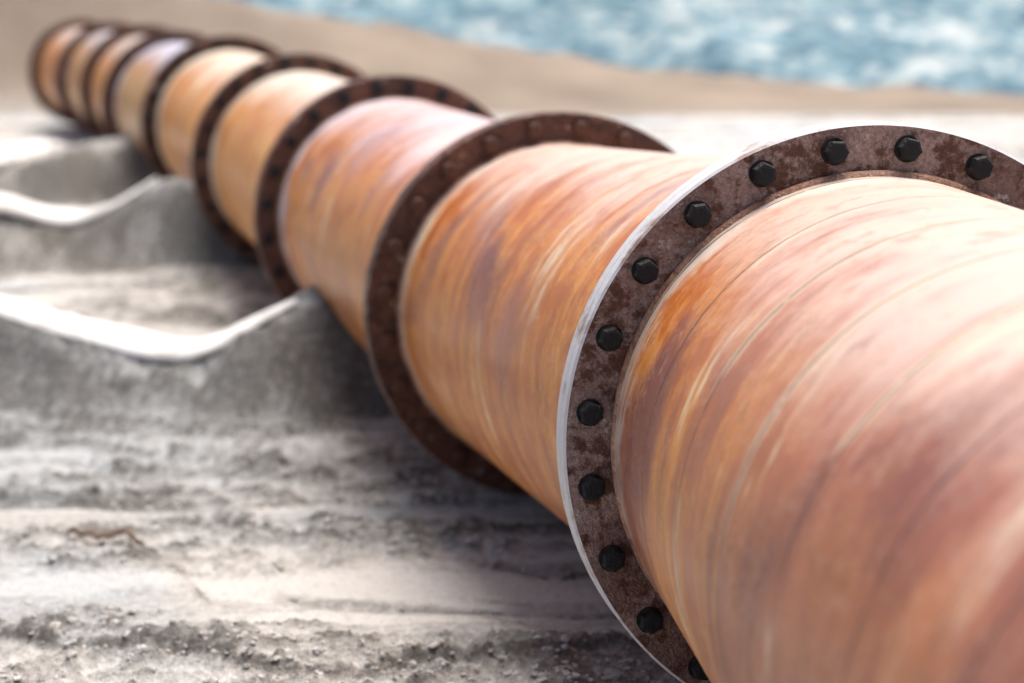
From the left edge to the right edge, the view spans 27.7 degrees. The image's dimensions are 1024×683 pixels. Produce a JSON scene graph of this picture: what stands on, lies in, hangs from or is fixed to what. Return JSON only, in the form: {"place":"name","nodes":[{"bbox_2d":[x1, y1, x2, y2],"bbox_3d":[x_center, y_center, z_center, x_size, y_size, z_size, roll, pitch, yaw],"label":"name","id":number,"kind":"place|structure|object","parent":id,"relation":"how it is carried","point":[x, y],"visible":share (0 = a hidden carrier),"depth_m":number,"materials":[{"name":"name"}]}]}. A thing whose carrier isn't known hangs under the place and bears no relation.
{"place":"outdoors","nodes":[
{"label":"outdoors","id":0,"kind":"place"},
{"bbox_2d":[0,0,1023,682],"bbox_3d":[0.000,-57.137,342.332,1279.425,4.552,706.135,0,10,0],"label":"ground","id":1,"kind":"structure","parent":0,"point":[162,256],"depth_m":6.00,"materials":[{"name":"beige sand"}]},
{"bbox_2d":[0,140,66,167],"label":"support","id":2,"kind":"object","parent":1,"relation":"on","point":[10,154],"visible":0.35,"depth_m":12.72,"materials":[{"name":"concrete"}]},
{"bbox_2d":[0,177,156,226],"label":"support","id":3,"kind":"object","parent":1,"relation":"on","point":[12,205],"visible":1,"depth_m":9.84,"materials":[{"name":"concrete"}]},
{"bbox_2d":[67,526,151,548],"bbox_3d":[-0.937,0.459,4.871,0.202,0.053,0.058,2,10,10],"label":"dry twig","id":4,"kind":"object","parent":1,"relation":"on","point":[97,535],"visible":0.93,"depth_m":4.87,"materials":[{"name":"wood"}]},
{"bbox_2d":[0,295,296,362],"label":"concrete pipe support","id":5,"kind":"object","parent":1,"relation":"on","point":[131,342],"visible":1,"depth_m":6.57,"materials":[{"name":"concrete"}]},
{"bbox_2d":[28,19,1023,682],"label":"rusty pipeline","id":6,"kind":"object","parent":5,"relation":"on","point":[752,413],"visible":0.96,"depth_m":3.24,"materials":[{"name":"metal"}]},
{"bbox_2d":[0,421,673,682],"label":"sand clods","id":7,"kind":"object","parent":1,"relation":"on","point":[438,642],"visible":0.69,"depth_m":4.40,"materials":[{"name":"grey sand"}]},
{"bbox_2d":[239,0,1023,94],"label":"water","id":8,"kind":"structure","parent":1,"relation":"on","point":[968,46],"depth_m":46.90,"materials":[{"name":"blue liquid"}]}
]}

